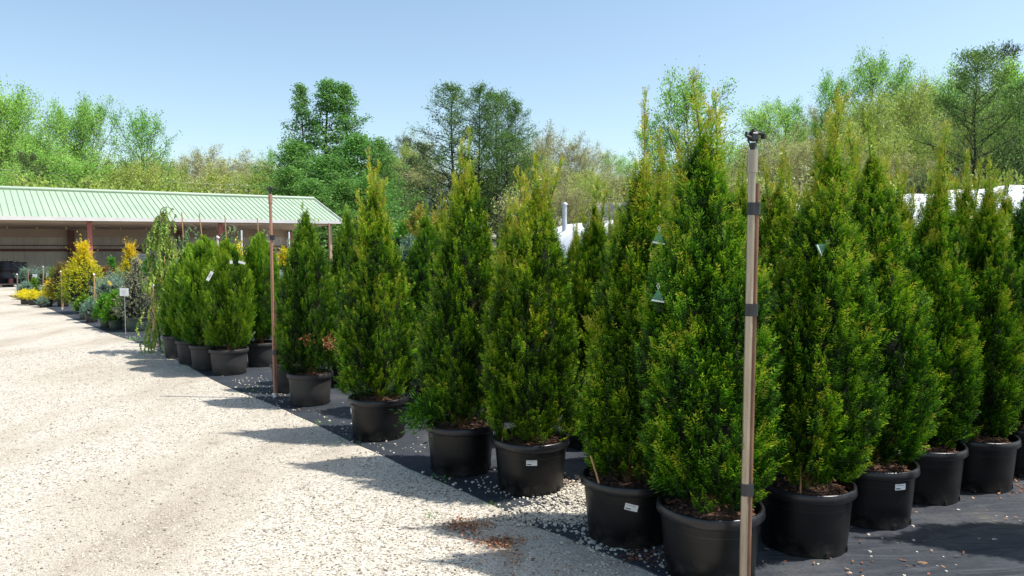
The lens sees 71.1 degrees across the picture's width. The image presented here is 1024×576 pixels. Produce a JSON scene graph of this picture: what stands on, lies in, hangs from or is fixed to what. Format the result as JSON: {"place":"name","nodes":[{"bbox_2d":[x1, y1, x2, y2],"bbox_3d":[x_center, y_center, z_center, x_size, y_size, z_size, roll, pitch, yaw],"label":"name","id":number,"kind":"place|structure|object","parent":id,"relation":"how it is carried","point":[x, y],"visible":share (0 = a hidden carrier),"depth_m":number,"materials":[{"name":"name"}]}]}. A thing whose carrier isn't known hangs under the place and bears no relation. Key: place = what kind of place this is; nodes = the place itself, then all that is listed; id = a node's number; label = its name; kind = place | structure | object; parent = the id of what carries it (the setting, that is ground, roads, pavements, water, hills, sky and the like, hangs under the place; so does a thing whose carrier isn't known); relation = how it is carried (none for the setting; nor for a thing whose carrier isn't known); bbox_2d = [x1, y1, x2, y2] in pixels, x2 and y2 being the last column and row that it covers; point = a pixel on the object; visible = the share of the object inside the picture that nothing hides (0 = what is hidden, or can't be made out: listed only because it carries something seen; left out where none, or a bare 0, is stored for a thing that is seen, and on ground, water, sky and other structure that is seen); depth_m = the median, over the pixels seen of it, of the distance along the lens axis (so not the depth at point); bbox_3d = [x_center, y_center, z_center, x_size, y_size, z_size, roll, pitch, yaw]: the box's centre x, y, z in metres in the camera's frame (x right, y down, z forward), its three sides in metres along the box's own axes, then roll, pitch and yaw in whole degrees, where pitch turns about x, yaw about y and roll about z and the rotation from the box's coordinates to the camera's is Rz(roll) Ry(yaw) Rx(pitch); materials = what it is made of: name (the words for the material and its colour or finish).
{"place":"outdoors","nodes":[
{"label":"outdoors","id":0,"kind":"place"},
{"bbox_2d":[0,186,342,288],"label":"open shed","id":1,"kind":"structure","parent":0,"point":[39,226],"depth_m":37.55,"materials":[{"name":"metal"}]},
{"bbox_2d":[0,288,656,575],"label":"gravel yard","id":2,"kind":"structure","parent":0,"point":[35,328],"depth_m":4.96,"materials":[{"name":"beige gravel"}]},
{"bbox_2d":[411,513,593,575],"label":"dead leaves","id":3,"kind":"object","parent":2,"relation":"on","point":[489,539],"visible":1,"depth_m":4.07,"materials":[{"name":"brown plant"}]},
{"bbox_2d":[332,236,496,264],"bbox_3d":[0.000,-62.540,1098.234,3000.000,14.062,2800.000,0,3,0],"label":"ground","id":4,"kind":"structure","parent":0,"point":[494,244],"depth_m":91.05,"materials":[{"name":"green plant"}]},
{"bbox_2d":[0,80,57,185],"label":"leafy tree","id":5,"kind":"object","parent":4,"relation":"on","point":[17,112],"visible":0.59,"depth_m":71.14,"materials":[{"name":"green plant"}]},
{"bbox_2d":[12,149,49,186],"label":"tree","id":6,"kind":"object","parent":4,"relation":"on","point":[32,157],"visible":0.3,"depth_m":61.41,"materials":[{"name":"green plant"}]},
{"bbox_2d":[0,130,84,187],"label":"leafy tree","id":7,"kind":"object","parent":4,"relation":"on","point":[47,157],"visible":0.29,"depth_m":64.77,"materials":[{"name":"green plant"}]},
{"bbox_2d":[4,168,89,187],"bbox_3d":[-37.622,-5.421,57.828,7.888,8.336,8.500,-1,3,-18],"label":"woodland shrub","id":8,"kind":"object","parent":4,"relation":"on","point":[42,183],"visible":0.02,"depth_m":56.88,"materials":[{"name":"green plant"}]},
{"bbox_2d":[16,93,113,188],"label":"leafy tree","id":9,"kind":"object","parent":4,"relation":"on","point":[61,121],"visible":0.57,"depth_m":68.86,"materials":[{"name":"green plant"}]},
{"bbox_2d":[35,144,121,188],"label":"leafy tree","id":10,"kind":"object","parent":4,"relation":"on","point":[77,170],"visible":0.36,"depth_m":62.68,"materials":[{"name":"green plant"}]},
{"bbox_2d":[67,91,130,184],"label":"leafy tree","id":11,"kind":"object","parent":4,"relation":"on","point":[80,106],"visible":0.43,"depth_m":71.54,"materials":[{"name":"green plant"}]},
{"bbox_2d":[80,162,147,189],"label":"leafy tree","id":12,"kind":"object","parent":4,"relation":"on","point":[119,176],"visible":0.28,"depth_m":64.98,"materials":[{"name":"green plant"}]},
{"bbox_2d":[102,105,182,189],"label":"leafy tree","id":13,"kind":"object","parent":4,"relation":"on","point":[143,127],"visible":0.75,"depth_m":70.20,"materials":[{"name":"green plant"}]},
{"bbox_2d":[118,147,189,191],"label":"leafy tree","id":14,"kind":"object","parent":4,"relation":"on","point":[152,172],"visible":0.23,"depth_m":67.43,"materials":[{"name":"green plant"}]},
{"bbox_2d":[121,171,191,191],"bbox_3d":[-28.926,-5.540,59.663,6.528,8.381,7.034,0,3,-1],"label":"woodland shrub","id":15,"kind":"object","parent":4,"relation":"on","point":[163,188],"visible":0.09,"depth_m":58.91,"materials":[{"name":"green plant"}]},
{"bbox_2d":[175,162,248,193],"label":"leafy tree","id":16,"kind":"object","parent":4,"relation":"on","point":[226,180],"visible":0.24,"depth_m":81.38,"materials":[{"name":"green plant"}]},
{"bbox_2d":[179,143,273,191],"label":"budding tree","id":17,"kind":"object","parent":4,"relation":"on","point":[222,166],"visible":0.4,"depth_m":90.36,"materials":[{"name":"green plant"}]},
{"bbox_2d":[219,137,334,225],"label":"conical tree","id":18,"kind":"object","parent":4,"relation":"on","point":[292,152],"visible":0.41,"depth_m":64.89,"materials":[{"name":"green plant"}]},
{"bbox_2d":[260,82,323,176],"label":"conical tree","id":19,"kind":"object","parent":4,"relation":"on","point":[300,90],"visible":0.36,"depth_m":69.66,"materials":[{"name":"green plant"}]},
{"bbox_2d":[255,165,340,256],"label":"conical tree","id":20,"kind":"object","parent":4,"relation":"on","point":[289,172],"visible":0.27,"depth_m":57.07,"materials":[{"name":"green plant"}]},
{"bbox_2d":[10,295,618,517],"bbox_3d":[26.435,-0.904,49.171,98.935,0.018,49.872,-2,4,-38],"label":"ground cloth","id":21,"kind":"object","parent":4,"relation":"on","point":[408,457],"visible":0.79,"depth_m":6.42,"materials":[{"name":"black fabric"}]},
{"bbox_2d":[44,260,69,306],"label":"bronze conifer","id":22,"kind":"object","parent":21,"relation":"on","point":[56,273],"visible":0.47,"depth_m":21.05,"materials":[{"name":"plant"}]},
{"bbox_2d":[54,231,106,312],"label":"golden conifer","id":23,"kind":"object","parent":21,"relation":"on","point":[82,270],"visible":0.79,"depth_m":18.74,"materials":[{"name":"plant"}]},
{"bbox_2d":[98,289,124,329],"bbox_3d":[-8.336,0.435,15.012,0.596,0.858,0.634,0,3,0],"label":"bright bush","id":24,"kind":"object","parent":21,"relation":"on","point":[113,321],"visible":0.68,"depth_m":14.94,"materials":[{"name":"green plant"}]},
{"bbox_2d":[109,256,159,331],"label":"blue spruce","id":25,"kind":"object","parent":21,"relation":"on","point":[137,300],"visible":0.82,"depth_m":14.55,"materials":[{"name":"needles"},{"name":"twigs and bark"},{"name":"black plastic"}]},
{"bbox_2d":[135,206,181,354],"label":"weeping cedar","id":26,"kind":"object","parent":21,"relation":"on","point":[162,243],"visible":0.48,"depth_m":11.44,"materials":[{"name":"green plant"}]},
{"bbox_2d":[157,259,177,358],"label":"potted arborvitae","id":27,"kind":"object","parent":21,"relation":"on","point":[170,348],"visible":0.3,"depth_m":10.93,"materials":[{"name":"plant"}]},
{"bbox_2d":[163,242,202,363],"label":"potted arborvitae","id":28,"kind":"object","parent":21,"relation":"on","point":[184,353],"visible":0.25,"depth_m":10.34,"materials":[{"name":"plant"}]},
{"bbox_2d":[174,234,223,369],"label":"potted arborvitae","id":29,"kind":"object","parent":21,"relation":"on","point":[199,255],"visible":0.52,"depth_m":9.79,"materials":[{"name":"plant"}]},
{"bbox_2d":[195,237,257,375],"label":"potted arborvitae","id":30,"kind":"object","parent":21,"relation":"on","point":[226,300],"visible":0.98,"depth_m":9.42,"materials":[{"name":"plant"}]},
{"bbox_2d":[242,231,281,366],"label":"potted arborvitae","id":31,"kind":"object","parent":21,"relation":"on","point":[257,259],"visible":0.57,"depth_m":10.07,"materials":[{"name":"plant"}]},
{"bbox_2d":[266,186,277,397],"bbox_3d":[-2.657,0.055,7.968,0.094,2.361,0.045,0,3,0],"label":"irrigation riser","id":32,"kind":"object","parent":21,"relation":"on","point":[274,349],"visible":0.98,"depth_m":7.96,"materials":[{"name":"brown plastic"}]},
{"bbox_2d":[270,201,343,406],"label":"potted arborvitae","id":33,"kind":"object","parent":21,"relation":"on","point":[305,325],"visible":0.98,"depth_m":7.54,"materials":[{"name":"plant"}]},
{"bbox_2d":[326,203,363,387],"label":"potted arborvitae","id":34,"kind":"object","parent":21,"relation":"on","point":[346,238],"visible":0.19,"depth_m":8.64,"materials":[{"name":"green plant"}]},
{"bbox_2d":[327,147,423,441],"bbox_3d":[-1.199,0.038,6.293,0.909,2.557,0.797,0,3,0],"label":"potted arborvitae","id":35,"kind":"object","parent":21,"relation":"on","point":[380,347],"visible":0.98,"depth_m":6.17,"materials":[{"name":"green plant"}]},
{"bbox_2d":[401,202,434,250],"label":"maple sapling","id":36,"kind":"object","parent":21,"relation":"on","point":[411,220],"visible":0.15,"depth_m":17.49,"materials":[{"name":"plant"}]},
{"bbox_2d":[400,201,448,417],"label":"potted arborvitae","id":37,"kind":"object","parent":21,"relation":"on","point":[425,245],"visible":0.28,"depth_m":7.05,"materials":[{"name":"green plant"}]},
{"bbox_2d":[389,125,501,476],"bbox_3d":[-0.401,0.083,5.320,0.866,2.570,0.753,1,3,19],"label":"potted arborvitae","id":38,"kind":"object","parent":21,"relation":"on","point":[460,434],"visible":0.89,"depth_m":5.22,"materials":[{"name":"green plant"}]},
{"bbox_2d":[484,191,515,421],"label":"potted arborvitae","id":39,"kind":"object","parent":21,"relation":"on","point":[505,229],"visible":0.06,"depth_m":6.98,"materials":[{"name":"green plant"}]},
{"bbox_2d":[476,149,587,496],"bbox_3d":[0.153,0.221,4.919,0.800,2.336,0.788,0,3,0],"label":"potted arborvitae","id":40,"kind":"object","parent":21,"relation":"on","point":[530,315],"visible":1,"depth_m":4.79,"materials":[{"name":"green plant"}]},
{"bbox_2d":[124,332,1020,575],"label":"scattered stones","id":41,"kind":"object","parent":21,"relation":"on","point":[567,517],"visible":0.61,"depth_m":4.51,"materials":[{"name":"gravel"}]},
{"bbox_2d":[564,214,583,292],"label":"potted arborvitae","id":42,"kind":"object","parent":21,"relation":"on","point":[573,251],"visible":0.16,"depth_m":9.27,"materials":[{"name":"green plant"}]},
{"bbox_2d":[559,176,611,449],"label":"potted arborvitae","id":43,"kind":"object","parent":21,"relation":"on","point":[588,269],"visible":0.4,"depth_m":5.92,"materials":[{"name":"green plant"}]},
{"bbox_2d":[641,124,674,474],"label":"potted arborvitae","id":44,"kind":"object","parent":21,"relation":"on","point":[664,188],"visible":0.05,"depth_m":5.16,"materials":[{"name":"green plant"}]},
{"bbox_2d":[731,153,759,248],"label":"potted arborvitae","id":45,"kind":"object","parent":21,"relation":"on","point":[742,197],"visible":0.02,"depth_m":6.27,"materials":[{"name":"green plant"}]},
{"bbox_2d":[885,156,920,272],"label":"potted arborvitae","id":46,"kind":"object","parent":21,"relation":"on","point":[908,211],"visible":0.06,"depth_m":5.77,"materials":[{"name":"green plant"}]},
{"bbox_2d":[951,148,983,248],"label":"potted arborvitae","id":47,"kind":"object","parent":21,"relation":"on","point":[961,203],"visible":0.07,"depth_m":5.97,"materials":[{"name":"green plant"}]},
{"bbox_2d":[997,169,1018,227],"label":"potted arborvitae","id":48,"kind":"object","parent":21,"relation":"on","point":[1007,203],"visible":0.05,"depth_m":6.29,"materials":[{"name":"green plant"}]},
{"bbox_2d":[284,178,351,263],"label":"conical tree","id":49,"kind":"object","parent":4,"relation":"on","point":[310,187],"visible":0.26,"depth_m":55.01,"materials":[{"name":"green plant"}]},
{"bbox_2d":[275,76,369,179],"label":"conical tree","id":50,"kind":"object","parent":4,"relation":"on","point":[327,86],"visible":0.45,"depth_m":68.78,"materials":[{"name":"green plant"}]},
{"bbox_2d":[257,152,400,258],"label":"conical tree","id":51,"kind":"object","parent":4,"relation":"on","point":[321,168],"visible":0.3,"depth_m":60.98,"materials":[{"name":"green plant"}]},
{"bbox_2d":[312,177,406,259],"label":"conical tree","id":52,"kind":"object","parent":4,"relation":"on","point":[344,186],"visible":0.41,"depth_m":55.99,"materials":[{"name":"green plant"}]},
{"bbox_2d":[307,81,412,220],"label":"conical tree","id":53,"kind":"object","parent":4,"relation":"on","point":[347,96],"visible":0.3,"depth_m":69.54,"materials":[{"name":"green plant"}]},
{"bbox_2d":[316,173,408,249],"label":"conical tree","id":54,"kind":"object","parent":4,"relation":"on","point":[365,181],"visible":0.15,"depth_m":56.96,"materials":[{"name":"green plant"}]},
{"bbox_2d":[292,130,446,244],"bbox_3d":[-12.571,-7.673,62.780,17.830,12.261,16.026,0,3,8],"label":"conical tree","id":55,"kind":"object","parent":4,"relation":"on","point":[358,147],"visible":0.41,"depth_m":62.90,"materials":[{"name":"green plant"}]},
{"bbox_2d":[340,136,430,226],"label":"conical tree","id":56,"kind":"object","parent":4,"relation":"on","point":[382,144],"visible":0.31,"depth_m":64.99,"materials":[{"name":"green plant"}]},
{"bbox_2d":[392,158,448,224],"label":"budding tree","id":57,"kind":"object","parent":4,"relation":"on","point":[418,178],"visible":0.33,"depth_m":79.38,"materials":[{"name":"green plant"}]},
{"bbox_2d":[391,79,510,219],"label":"cypress tree","id":58,"kind":"object","parent":4,"relation":"on","point":[446,106],"visible":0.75,"depth_m":70.47,"materials":[{"name":"green plant"}]},
{"bbox_2d":[436,80,534,231],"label":"cypress tree","id":59,"kind":"object","parent":4,"relation":"on","point":[480,91],"visible":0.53,"depth_m":72.76,"materials":[{"name":"green plant"}]},
{"bbox_2d":[442,87,549,247],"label":"cypress tree","id":60,"kind":"object","parent":4,"relation":"on","point":[503,101],"visible":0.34,"depth_m":74.42,"materials":[{"name":"green plant"}]},
{"bbox_2d":[474,129,541,243],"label":"cypress tree","id":61,"kind":"object","parent":4,"relation":"on","point":[510,146],"visible":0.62,"depth_m":68.83,"materials":[{"name":"green plant"}]},
{"bbox_2d":[480,96,547,219],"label":"cypress tree","id":62,"kind":"object","parent":4,"relation":"on","point":[507,128],"visible":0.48,"depth_m":74.08,"materials":[{"name":"green plant"}]},
{"bbox_2d":[489,179,551,242],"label":"woodland shrub","id":63,"kind":"object","parent":4,"relation":"on","point":[502,209],"visible":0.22,"depth_m":65.04,"materials":[{"name":"green plant"}]},
{"bbox_2d":[518,119,568,184],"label":"budding tree","id":64,"kind":"object","parent":4,"relation":"on","point":[549,140],"visible":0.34,"depth_m":95.85,"materials":[{"name":"green plant"}]},
{"bbox_2d":[540,130,594,190],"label":"budding tree","id":65,"kind":"object","parent":4,"relation":"on","point":[572,147],"visible":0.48,"depth_m":93.94,"materials":[{"name":"green plant"}]},
{"bbox_2d":[551,178,593,226],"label":"budding tree","id":66,"kind":"object","parent":4,"relation":"on","point":[568,195],"visible":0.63,"depth_m":67.04,"materials":[{"name":"green plant"}]},
{"bbox_2d":[567,135,620,195],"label":"budding tree","id":67,"kind":"object","parent":4,"relation":"on","point":[589,161],"visible":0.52,"depth_m":93.04,"materials":[{"name":"green plant"}]},
{"bbox_2d":[565,177,625,222],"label":"leafy tree","id":68,"kind":"object","parent":4,"relation":"on","point":[585,188],"visible":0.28,"depth_m":73.12,"materials":[{"name":"green plant"}]},
{"bbox_2d":[579,163,650,202],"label":"budding tree","id":69,"kind":"object","parent":4,"relation":"on","point":[606,175],"visible":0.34,"depth_m":85.85,"materials":[{"name":"green plant"}]},
{"bbox_2d":[619,113,677,194],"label":"leafy tree","id":70,"kind":"object","parent":4,"relation":"on","point":[653,126],"visible":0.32,"depth_m":65.38,"materials":[{"name":"green plant"}]},
{"bbox_2d":[640,55,743,186],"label":"leafy tree","id":71,"kind":"object","parent":4,"relation":"on","point":[683,110],"visible":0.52,"depth_m":62.23,"materials":[{"name":"green plant"}]},
{"bbox_2d":[720,130,778,182],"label":"budding tree","id":72,"kind":"object","parent":4,"relation":"on","point":[769,145],"visible":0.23,"depth_m":71.75,"materials":[{"name":"green plant"}]},
{"bbox_2d":[718,95,805,180],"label":"leafy tree","id":73,"kind":"object","parent":4,"relation":"on","point":[753,121],"visible":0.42,"depth_m":81.57,"materials":[{"name":"green plant"}]},
{"bbox_2d":[524,477,1023,575],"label":"ground cloth","id":74,"kind":"object","parent":4,"relation":"on","point":[936,529],"visible":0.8,"depth_m":3.96,"materials":[{"name":"black fabric"}]},
{"bbox_2d":[573,85,673,549],"bbox_3d":[0.668,0.144,4.067,0.658,2.578,0.694,0,3,0],"label":"potted arborvitae","id":75,"kind":"object","parent":74,"relation":"on","point":[621,503],"visible":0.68,"depth_m":3.97,"materials":[{"name":"green plant"}]},
{"bbox_2d":[632,66,791,575],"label":"potted arborvitae","id":76,"kind":"object","parent":74,"relation":"on","point":[692,381],"visible":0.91,"depth_m":3.49,"materials":[{"name":"green plant"}]},
{"bbox_2d":[739,129,765,575],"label":"irrigation riser","id":77,"kind":"object","parent":74,"relation":"on","point":[750,315],"visible":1,"depth_m":3.23,"materials":[{"name":"brown metal"}]},
{"bbox_2d":[757,145,799,467],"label":"potted arborvitae","id":78,"kind":"object","parent":74,"relation":"on","point":[773,231],"visible":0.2,"depth_m":5.19,"materials":[{"name":"green plant"}]},
{"bbox_2d":[758,78,902,558],"bbox_3d":[1.673,0.147,3.934,0.799,2.585,0.763,3,4,44],"label":"potted arborvitae","id":79,"kind":"object","parent":74,"relation":"on","point":[825,301],"visible":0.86,"depth_m":3.82,"materials":[{"name":"green plant"}]},
{"bbox_2d":[833,109,946,529],"bbox_3d":[2.188,0.168,4.333,0.707,2.502,0.706,-2,4,-34],"label":"potted arborvitae","id":80,"kind":"object","parent":74,"relation":"on","point":[885,485],"visible":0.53,"depth_m":4.20,"materials":[{"name":"green plant"}]},
{"bbox_2d":[889,119,986,505],"bbox_3d":[2.781,0.138,4.821,0.696,2.512,0.766,0,3,0],"label":"potted arborvitae","id":81,"kind":"object","parent":74,"relation":"on","point":[945,283],"visible":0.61,"depth_m":4.61,"materials":[{"name":"green plant"}]},
{"bbox_2d":[938,153,1023,493],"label":"potted arborvitae","id":82,"kind":"object","parent":74,"relation":"on","point":[989,463],"visible":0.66,"depth_m":4.85,"materials":[{"name":"green plant"}]},
{"bbox_2d":[983,186,1023,477],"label":"potted arborvitae","id":83,"kind":"object","parent":74,"relation":"on","point":[1018,235],"visible":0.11,"depth_m":5.20,"materials":[{"name":"green plant"}]},
{"bbox_2d":[737,133,826,191],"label":"budding tree","id":84,"kind":"object","parent":4,"relation":"on","point":[777,162],"visible":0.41,"depth_m":70.56,"materials":[{"name":"green plant"}]},
{"bbox_2d":[756,94,813,162],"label":"leafy tree","id":85,"kind":"object","parent":4,"relation":"on","point":[796,109],"visible":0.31,"depth_m":83.13,"materials":[{"name":"green plant"}]},
{"bbox_2d":[555,185,1023,257],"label":"greenhouse","id":86,"kind":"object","parent":4,"relation":"on","point":[567,236],"visible":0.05,"depth_m":15.40,"materials":[{"name":"white"}]},
{"bbox_2d":[766,119,847,190],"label":"budding tree","id":87,"kind":"object","parent":4,"relation":"on","point":[797,143],"visible":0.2,"depth_m":73.30,"materials":[{"name":"green plant"}]},
{"bbox_2d":[804,66,870,162],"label":"leafy tree","id":88,"kind":"object","parent":4,"relation":"on","point":[826,88],"visible":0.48,"depth_m":84.59,"materials":[{"name":"green plant"}]},
{"bbox_2d":[821,89,907,159],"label":"leafy tree","id":89,"kind":"object","parent":4,"relation":"on","point":[873,114],"visible":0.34,"depth_m":78.08,"materials":[{"name":"green plant"}]},
{"bbox_2d":[841,37,913,140],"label":"leafy tree","id":90,"kind":"object","parent":4,"relation":"on","point":[874,70],"visible":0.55,"depth_m":87.32,"materials":[{"name":"green plant"}]},
{"bbox_2d":[852,117,922,187],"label":"leafy tree","id":91,"kind":"object","parent":4,"relation":"on","point":[893,147],"visible":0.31,"depth_m":71.13,"materials":[{"name":"green plant"}]},
{"bbox_2d":[856,52,931,129],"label":"leafy tree","id":92,"kind":"object","parent":4,"relation":"on","point":[905,74],"visible":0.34,"depth_m":88.01,"materials":[{"name":"green plant"}]},
{"bbox_2d":[866,79,942,182],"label":"leafy tree","id":93,"kind":"object","parent":4,"relation":"on","point":[904,104],"visible":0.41,"depth_m":80.23,"materials":[{"name":"green plant"}]},
{"bbox_2d":[880,122,937,180],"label":"leafy tree","id":94,"kind":"object","parent":4,"relation":"on","point":[916,151],"visible":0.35,"depth_m":72.10,"materials":[{"name":"green plant"}]},
{"bbox_2d":[914,54,980,168],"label":"leafy tree","id":95,"kind":"object","parent":4,"relation":"on","point":[953,95],"visible":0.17,"depth_m":88.38,"materials":[{"name":"green plant"}]},
{"bbox_2d":[890,39,1023,193],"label":"cypress tree","id":96,"kind":"object","parent":4,"relation":"on","point":[978,57],"visible":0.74,"depth_m":58.78,"materials":[{"name":"green plant"}]},
{"bbox_2d":[934,102,998,189],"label":"leafy tree","id":97,"kind":"object","parent":4,"relation":"on","point":[956,148],"visible":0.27,"depth_m":69.81,"materials":[{"name":"green plant"}]},
{"bbox_2d":[963,79,1023,184],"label":"cypress tree","id":98,"kind":"object","parent":4,"relation":"on","point":[1014,88],"visible":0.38,"depth_m":61.41,"materials":[{"name":"green plant"}]},
{"bbox_2d":[972,38,1023,141],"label":"pine tree","id":99,"kind":"object","parent":4,"relation":"on","point":[1005,51],"visible":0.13,"depth_m":84.23,"materials":[{"name":"green plant"}]},
{"bbox_2d":[977,47,1023,181],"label":"leafy tree","id":100,"kind":"object","parent":4,"relation":"on","point":[1015,76],"visible":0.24,"depth_m":71.27,"materials":[{"name":"green plant"}]},
{"bbox_2d":[0,0,1023,236],"label":"sky","id":101,"kind":"structure","parent":0,"point":[219,72],"materials":[{"name":"blue"}]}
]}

